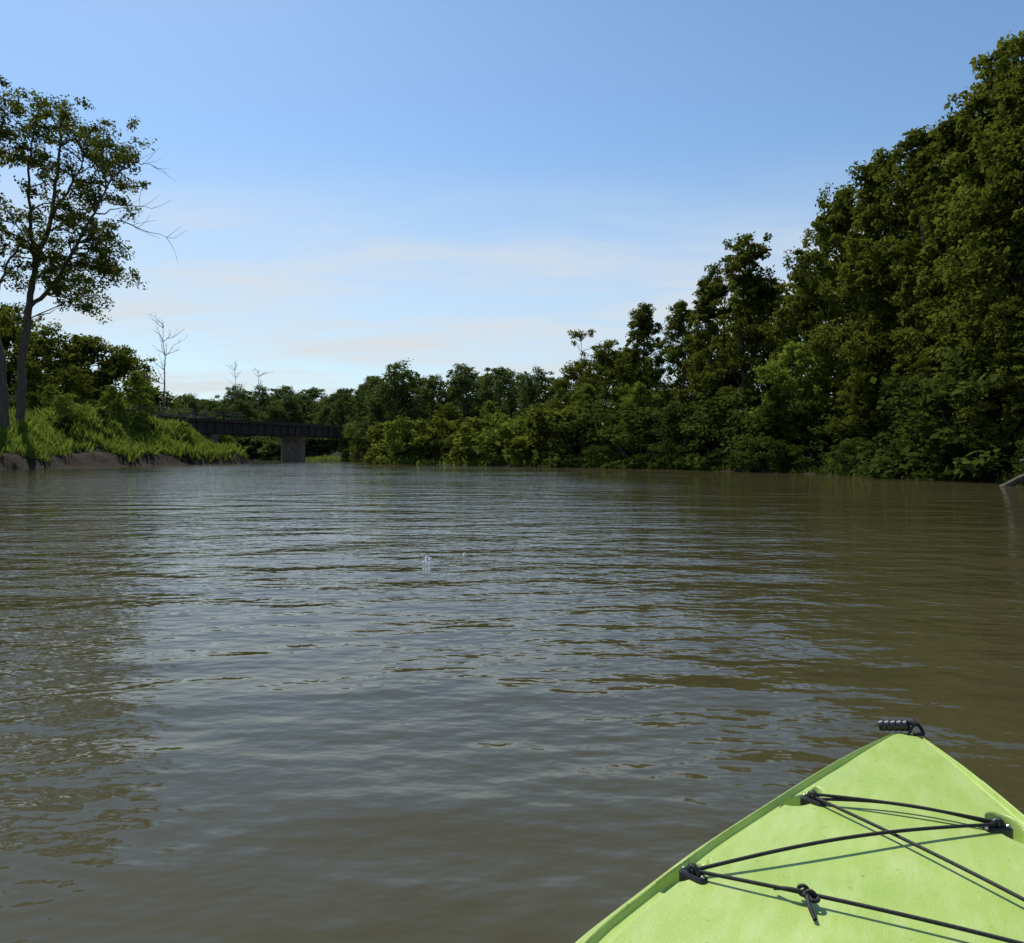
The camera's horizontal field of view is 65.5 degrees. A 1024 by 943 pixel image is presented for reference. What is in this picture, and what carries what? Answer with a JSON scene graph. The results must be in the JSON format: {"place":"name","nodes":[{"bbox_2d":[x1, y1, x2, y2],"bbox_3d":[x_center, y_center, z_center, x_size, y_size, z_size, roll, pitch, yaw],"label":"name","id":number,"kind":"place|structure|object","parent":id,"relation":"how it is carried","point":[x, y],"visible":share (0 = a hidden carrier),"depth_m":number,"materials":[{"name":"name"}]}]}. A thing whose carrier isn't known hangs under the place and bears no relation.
{"place":"outdoors","nodes":[
{"label":"outdoors","id":0,"kind":"place"},
{"bbox_2d":[0,421,1020,483],"bbox_3d":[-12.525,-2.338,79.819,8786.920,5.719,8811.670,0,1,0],"label":"ground","id":1,"kind":"structure","parent":0,"point":[99,456],"depth_m":62.18,"materials":[{"name":"soil"}]},
{"bbox_2d":[0,305,36,400],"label":"riverbank tree","id":2,"kind":"object","parent":1,"relation":"on","point":[3,317],"visible":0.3,"depth_m":85.06,"materials":[{"name":"green plant"}]},
{"bbox_2d":[0,302,55,397],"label":"riverbank tree","id":3,"kind":"object","parent":1,"relation":"on","point":[7,345],"visible":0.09,"depth_m":91.29,"materials":[{"name":"green plant"}]},
{"bbox_2d":[8,361,56,403],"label":"riverbank tree","id":4,"kind":"object","parent":1,"relation":"on","point":[34,369],"visible":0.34,"depth_m":79.44,"materials":[{"name":"green plant"}]},
{"bbox_2d":[0,93,70,430],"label":"cottonwood tree","id":5,"kind":"object","parent":1,"relation":"on","point":[21,242],"visible":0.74,"depth_m":56.96,"materials":[{"name":"green plant"}]},
{"bbox_2d":[36,384,67,403],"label":"riverbank tree","id":6,"kind":"object","parent":1,"relation":"on","point":[48,393],"visible":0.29,"depth_m":73.68,"materials":[{"name":"green plant"}]},
{"bbox_2d":[6,318,101,403],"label":"riverbank tree","id":7,"kind":"object","parent":1,"relation":"on","point":[47,349],"visible":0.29,"depth_m":86.75,"materials":[{"name":"green plant"}]},
{"bbox_2d":[49,364,97,405],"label":"riverbank tree","id":8,"kind":"object","parent":1,"relation":"on","point":[70,381],"visible":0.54,"depth_m":79.48,"materials":[{"name":"green plant"}]},
{"bbox_2d":[49,333,133,404],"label":"riverbank tree","id":9,"kind":"object","parent":1,"relation":"on","point":[107,374],"visible":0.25,"depth_m":91.02,"materials":[{"name":"green plant"}]},
{"bbox_2d":[0,75,183,422],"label":"cottonwood tree","id":10,"kind":"object","parent":1,"relation":"on","point":[95,146],"visible":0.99,"depth_m":58.84,"materials":[{"name":"green plant"}]},
{"bbox_2d":[95,384,128,415],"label":"riverbank tree","id":11,"kind":"object","parent":1,"relation":"on","point":[111,388],"visible":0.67,"depth_m":73.77,"materials":[{"name":"green plant"}]},
{"bbox_2d":[0,403,249,462],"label":"bank grass","id":12,"kind":"structure","parent":1,"relation":"on","point":[34,440],"depth_m":66.64,"materials":[{"name":"green plant"}]},
{"bbox_2d":[92,342,176,416],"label":"riverbank tree","id":13,"kind":"object","parent":1,"relation":"on","point":[115,357],"visible":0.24,"depth_m":93.93,"materials":[{"name":"green plant"}]},
{"bbox_2d":[113,370,156,427],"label":"riverbank tree","id":14,"kind":"object","parent":1,"relation":"on","point":[131,385],"visible":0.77,"depth_m":75.54,"materials":[{"name":"green plant"}]},
{"bbox_2d":[129,388,180,416],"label":"riverbank tree","id":15,"kind":"object","parent":1,"relation":"on","point":[168,398],"visible":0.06,"depth_m":99.81,"materials":[{"name":"green plant"}]},
{"bbox_2d":[141,313,186,415],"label":"dead tree","id":16,"kind":"object","parent":1,"relation":"on","point":[157,320],"visible":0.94,"depth_m":91.83,"materials":[{"name":"grey wood"}]},
{"bbox_2d":[173,409,198,417],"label":"riverbank tree","id":17,"kind":"object","parent":1,"relation":"on","point":[180,410],"visible":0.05,"depth_m":111.70,"materials":[{"name":"green plant"}]},
{"bbox_2d":[195,411,234,445],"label":"riverbank tree","id":18,"kind":"object","parent":1,"relation":"on","point":[222,438],"visible":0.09,"depth_m":124.62,"materials":[{"name":"green plant"}]},
{"bbox_2d":[70,402,360,461],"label":"railway bridge","id":19,"kind":"structure","parent":1,"relation":"on","point":[293,436],"depth_m":102.89,"materials":[{"name":"metal"}]},
{"bbox_2d":[224,362,241,436],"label":"dead tree","id":20,"kind":"object","parent":1,"relation":"on","point":[235,384],"visible":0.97,"depth_m":151.81,"materials":[{"name":"grey wood"}]},
{"bbox_2d":[252,369,268,420],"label":"dead tree","id":21,"kind":"object","parent":1,"relation":"on","point":[259,392],"visible":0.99,"depth_m":151.58,"materials":[{"name":"grey wood"}]},
{"bbox_2d":[130,383,469,459],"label":"distant trees","id":22,"kind":"object","parent":1,"relation":"on","point":[288,405],"visible":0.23,"depth_m":158.25,"materials":[{"name":"green plant"}]},
{"bbox_2d":[312,404,337,424],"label":"riverbank tree","id":23,"kind":"object","parent":1,"relation":"on","point":[322,415],"visible":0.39,"depth_m":147.19,"materials":[{"name":"green plant"}]},
{"bbox_2d":[329,393,358,445],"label":"riverbank tree","id":24,"kind":"object","parent":1,"relation":"on","point":[339,420],"visible":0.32,"depth_m":144.65,"materials":[{"name":"green plant"}]},
{"bbox_2d":[337,423,357,460],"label":"young tree","id":25,"kind":"object","parent":1,"relation":"on","point":[346,457],"visible":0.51,"depth_m":115.51,"materials":[{"name":"green plant"}]},
{"bbox_2d":[344,384,369,450],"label":"riverbank tree","id":26,"kind":"object","parent":1,"relation":"on","point":[352,414],"visible":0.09,"depth_m":140.39,"materials":[{"name":"green plant"}]},
{"bbox_2d":[343,411,372,461],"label":"young tree","id":27,"kind":"object","parent":1,"relation":"on","point":[357,447],"visible":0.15,"depth_m":101.94,"materials":[{"name":"green plant"}]},
{"bbox_2d":[346,375,393,461],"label":"riverbank tree","id":28,"kind":"object","parent":1,"relation":"on","point":[368,386],"visible":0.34,"depth_m":99.76,"materials":[{"name":"green plant"}]},
{"bbox_2d":[382,394,405,419],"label":"riverbank tree","id":29,"kind":"object","parent":1,"relation":"on","point":[387,415],"visible":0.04,"depth_m":105.55,"materials":[{"name":"green plant"}]},
{"bbox_2d":[357,358,434,462],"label":"riverbank tree","id":30,"kind":"object","parent":1,"relation":"on","point":[397,384],"visible":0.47,"depth_m":94.70,"materials":[{"name":"green plant"}]},
{"bbox_2d":[371,413,430,463],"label":"lit shrub","id":31,"kind":"object","parent":1,"relation":"on","point":[390,431],"visible":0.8,"depth_m":77.20,"materials":[{"name":"green plant"}]},
{"bbox_2d":[388,376,434,427],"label":"riverbank tree","id":32,"kind":"object","parent":1,"relation":"on","point":[417,383],"visible":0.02,"depth_m":100.82,"materials":[{"name":"green plant"}]},
{"bbox_2d":[412,428,439,457],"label":"lit shrub","id":33,"kind":"object","parent":1,"relation":"on","point":[426,451],"visible":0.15,"depth_m":77.64,"materials":[{"name":"green plant"}]},
{"bbox_2d":[257,454,598,467],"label":"bank grass","id":34,"kind":"structure","parent":1,"relation":"on","point":[512,462],"depth_m":69.69,"materials":[{"name":"green plant"}]},
{"bbox_2d":[404,374,456,428],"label":"riverbank tree","id":35,"kind":"object","parent":1,"relation":"on","point":[431,391],"visible":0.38,"depth_m":91.98,"materials":[{"name":"green plant"}]},
{"bbox_2d":[425,387,463,424],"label":"riverbank tree","id":36,"kind":"object","parent":1,"relation":"on","point":[449,405],"visible":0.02,"depth_m":98.00,"materials":[{"name":"green plant"}]},
{"bbox_2d":[431,402,465,433],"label":"young tree","id":37,"kind":"object","parent":1,"relation":"on","point":[450,414],"visible":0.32,"depth_m":83.49,"materials":[{"name":"green plant"}]},
{"bbox_2d":[434,363,499,433],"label":"riverbank tree","id":38,"kind":"object","parent":1,"relation":"on","point":[461,383],"visible":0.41,"depth_m":89.06,"materials":[{"name":"green plant"}]},
{"bbox_2d":[464,373,505,419],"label":"riverbank tree","id":39,"kind":"object","parent":1,"relation":"on","point":[482,388],"visible":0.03,"depth_m":96.46,"materials":[{"name":"green plant"}]},
{"bbox_2d":[473,400,504,434],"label":"young tree","id":40,"kind":"object","parent":1,"relation":"on","point":[487,407],"visible":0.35,"depth_m":79.46,"materials":[{"name":"green plant"}]},
{"bbox_2d":[470,366,525,431],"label":"riverbank tree","id":41,"kind":"object","parent":1,"relation":"on","point":[503,376],"visible":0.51,"depth_m":86.18,"materials":[{"name":"green plant"}]},
{"bbox_2d":[8,342,1023,484],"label":"riverside shrubs","id":42,"kind":"object","parent":1,"relation":"on","point":[961,453],"visible":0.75,"depth_m":46.22,"materials":[{"name":"green plant"}]},
{"bbox_2d":[499,371,541,418],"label":"riverbank tree","id":43,"kind":"object","parent":1,"relation":"on","point":[507,400],"visible":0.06,"depth_m":91.65,"materials":[{"name":"green plant"}]},
{"bbox_2d":[514,403,549,440],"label":"young tree","id":44,"kind":"object","parent":1,"relation":"on","point":[529,409],"visible":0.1,"depth_m":73.76,"materials":[{"name":"green plant"}]},
{"bbox_2d":[512,365,556,442],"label":"riverbank tree","id":45,"kind":"object","parent":1,"relation":"on","point":[534,392],"visible":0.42,"depth_m":80.32,"materials":[{"name":"green plant"}]},
{"bbox_2d":[537,377,572,408],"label":"riverbank tree","id":46,"kind":"object","parent":1,"relation":"on","point":[554,379],"visible":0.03,"depth_m":86.63,"materials":[{"name":"green plant"}]},
{"bbox_2d":[544,359,595,437],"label":"riverbank tree","id":47,"kind":"object","parent":1,"relation":"on","point":[562,384],"visible":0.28,"depth_m":75.17,"materials":[{"name":"green plant"}]},
{"bbox_2d":[567,329,595,400],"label":"tree","id":48,"kind":"object","parent":1,"relation":"on","point":[577,335],"visible":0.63,"depth_m":79.32,"materials":[{"name":"green plant"}]},
{"bbox_2d":[561,383,608,442],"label":"young tree","id":49,"kind":"object","parent":1,"relation":"on","point":[587,395],"visible":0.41,"depth_m":67.71,"materials":[{"name":"green plant"}]},
{"bbox_2d":[565,376,615,441],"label":"riverbank tree","id":50,"kind":"object","parent":1,"relation":"on","point":[598,382],"visible":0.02,"depth_m":80.78,"materials":[{"name":"green plant"}]},
{"bbox_2d":[568,339,644,441],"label":"riverbank tree","id":51,"kind":"object","parent":1,"relation":"on","point":[601,364],"visible":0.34,"depth_m":70.45,"materials":[{"name":"green plant"}]},
{"bbox_2d":[597,351,652,428],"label":"riverbank tree","id":52,"kind":"object","parent":1,"relation":"on","point":[618,383],"visible":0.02,"depth_m":76.47,"materials":[{"name":"green plant"}]},
{"bbox_2d":[609,381,665,450],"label":"young tree","id":53,"kind":"object","parent":1,"relation":"on","point":[639,390],"visible":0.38,"depth_m":60.51,"materials":[{"name":"green plant"}]},
{"bbox_2d":[609,302,675,441],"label":"riverbank tree","id":54,"kind":"object","parent":1,"relation":"on","point":[645,329],"visible":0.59,"depth_m":65.13,"materials":[{"name":"green plant"}]},
{"bbox_2d":[642,299,711,428],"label":"riverbank tree","id":55,"kind":"object","parent":1,"relation":"on","point":[676,323],"visible":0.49,"depth_m":61.45,"materials":[{"name":"green plant"}]},
{"bbox_2d":[661,388,698,442],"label":"young tree","id":56,"kind":"object","parent":1,"relation":"on","point":[682,397],"visible":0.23,"depth_m":55.70,"materials":[{"name":"green plant"}]},
{"bbox_2d":[667,347,725,404],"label":"riverbank tree","id":57,"kind":"object","parent":1,"relation":"on","point":[679,376],"visible":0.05,"depth_m":67.20,"materials":[{"name":"green plant"}]},
{"bbox_2d":[681,261,748,419],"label":"riverbank tree","id":58,"kind":"object","parent":1,"relation":"on","point":[704,308],"visible":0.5,"depth_m":56.12,"materials":[{"name":"green plant"}]},
{"bbox_2d":[710,385,752,457],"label":"young tree","id":59,"kind":"object","parent":1,"relation":"on","point":[725,390],"visible":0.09,"depth_m":49.62,"materials":[{"name":"green plant"}]},
{"bbox_2d":[688,232,798,441],"bbox_3d":[15.845,-8.319,53.882,8.188,15.514,7.860,0,1,-20],"label":"riverbank tree","id":60,"kind":"object","parent":1,"relation":"on","point":[747,285],"visible":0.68,"depth_m":52.69,"materials":[{"name":"green plant"}]},
{"bbox_2d":[703,277,814,411],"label":"riverbank tree","id":61,"kind":"object","parent":1,"relation":"on","point":[782,289],"visible":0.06,"depth_m":58.49,"materials":[{"name":"green plant"}]},
{"bbox_2d":[747,385,806,466],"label":"young tree","id":62,"kind":"object","parent":1,"relation":"on","point":[778,403],"visible":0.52,"depth_m":42.59,"materials":[{"name":"green plant"}]},
{"bbox_2d":[565,459,1019,482],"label":"shaded bank grass","id":63,"kind":"structure","parent":1,"relation":"on","point":[1004,477],"depth_m":37.17,"materials":[{"name":"green plant"}]},
{"bbox_2d":[744,340,843,462],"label":"young tree","id":64,"kind":"object","parent":1,"relation":"on","point":[792,353],"visible":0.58,"depth_m":43.13,"materials":[{"name":"green plant"}]},
{"bbox_2d":[777,287,831,425],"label":"riverbank tree","id":65,"kind":"object","parent":1,"relation":"on","point":[804,299],"visible":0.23,"depth_m":48.72,"materials":[{"name":"green plant"}]},
{"bbox_2d":[756,182,886,451],"bbox_3d":[18.421,-8.154,46.215,7.110,17.081,7.324,-1,1,-32],"label":"riverbank tree","id":66,"kind":"object","parent":1,"relation":"on","point":[836,218],"visible":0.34,"depth_m":45.37,"materials":[{"name":"green plant"}]},
{"bbox_2d":[784,224,872,423],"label":"riverbank tree","id":67,"kind":"object","parent":1,"relation":"on","point":[794,330],"visible":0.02,"depth_m":51.65,"materials":[{"name":"green plant"}]},
{"bbox_2d":[801,147,914,447],"bbox_3d":[19.215,-8.389,42.045,7.019,16.834,6.904,-1,1,-32],"label":"riverbank tree","id":68,"kind":"object","parent":1,"relation":"on","point":[869,209],"visible":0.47,"depth_m":41.09,"materials":[{"name":"green plant"}]},
{"bbox_2d":[824,349,902,462],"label":"young tree","id":69,"kind":"object","parent":1,"relation":"on","point":[859,387],"visible":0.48,"depth_m":37.62,"materials":[{"name":"green plant"}]},
{"bbox_2d":[828,165,937,415],"bbox_3d":[23.699,-8.011,43.634,11.342,17.362,12.043,0,1,-19],"label":"riverbank tree","id":70,"kind":"object","parent":1,"relation":"on","point":[864,235],"depth_m":42.88,"materials":[{"name":"green plant"}]},
{"bbox_2d":[832,124,955,456],"bbox_3d":[19.394,-7.489,37.562,7.089,18.049,8.273,-1,1,-33],"label":"riverbank tree","id":71,"kind":"object","parent":1,"relation":"on","point":[913,139],"visible":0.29,"depth_m":37.54,"materials":[{"name":"green plant"}]},
{"bbox_2d":[841,85,1017,383],"bbox_3d":[24.473,-7.929,38.446,14.895,21.726,14.143,-1,1,-26],"label":"riverbank tree","id":72,"kind":"object","parent":1,"relation":"on","point":[893,314],"visible":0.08,"depth_m":37.68,"materials":[{"name":"green plant"}]},
{"bbox_2d":[898,350,964,464],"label":"young tree","id":73,"kind":"object","parent":1,"relation":"on","point":[929,363],"visible":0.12,"depth_m":32.82,"materials":[{"name":"green plant"}]},
{"bbox_2d":[886,252,981,437],"bbox_3d":[19.084,-4.764,34.984,5.032,9.816,5.116,-1,2,-41],"label":"young tree","id":74,"kind":"object","parent":1,"relation":"on","point":[909,358],"visible":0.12,"depth_m":35.09,"materials":[{"name":"green plant"}]},
{"bbox_2d":[887,81,1021,443],"bbox_3d":[19.730,-8.153,34.886,7.249,17.496,7.064,0,1,-18],"label":"riverbank tree","id":75,"kind":"object","parent":1,"relation":"on","point":[950,140],"visible":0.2,"depth_m":34.31,"materials":[{"name":"green plant"}]},
{"bbox_2d":[900,30,1023,443],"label":"riverbank tree","id":76,"kind":"object","parent":1,"relation":"on","point":[1013,49],"visible":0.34,"depth_m":31.22,"materials":[{"name":"green plant"}]},
{"bbox_2d":[932,125,1023,406],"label":"riverbank tree","id":77,"kind":"object","parent":1,"relation":"on","point":[984,255],"visible":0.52,"depth_m":28.55,"materials":[{"name":"green plant"}]},
{"bbox_2d":[941,52,1023,439],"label":"riverbank tree","id":78,"kind":"object","parent":1,"relation":"on","point":[1016,96],"visible":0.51,"depth_m":28.85,"materials":[{"name":"green plant"}]},
{"bbox_2d":[949,295,1023,472],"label":"young tree","id":79,"kind":"object","parent":1,"relation":"on","point":[1009,313],"visible":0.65,"depth_m":27.04,"materials":[{"name":"green plant"}]},
{"bbox_2d":[999,458,1023,485],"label":"fallen log","id":80,"kind":"object","parent":1,"relation":"on","point":[1014,481],"visible":0.52,"depth_m":23.24,"materials":[{"name":"grey wood"}]},
{"bbox_2d":[0,460,1023,942],"bbox_3d":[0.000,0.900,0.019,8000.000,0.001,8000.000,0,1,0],"label":"river water","id":81,"kind":"structure","parent":0,"point":[286,702],"depth_m":3.24,"materials":[{"name":"brown liquid"}]},
{"bbox_2d":[422,552,465,563],"bbox_3d":[-0.629,0.750,6.974,0.272,0.012,0.833,1,1,25],"label":"water foam","id":82,"kind":"object","parent":81,"relation":"on","point":[426,560],"visible":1,"depth_m":6.81,"materials":[{"name":"white"}]},
{"bbox_2d":[575,718,1023,942],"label":"kayak","id":83,"kind":"object","parent":81,"relation":"on","point":[904,837],"visible":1,"depth_m":1.15,"materials":[{"name":"green plastic"}]},
{"bbox_2d":[0,0,1023,438],"label":"sky","id":84,"kind":"structure","parent":0,"point":[360,188],"materials":[{"name":"blue"}]}
]}

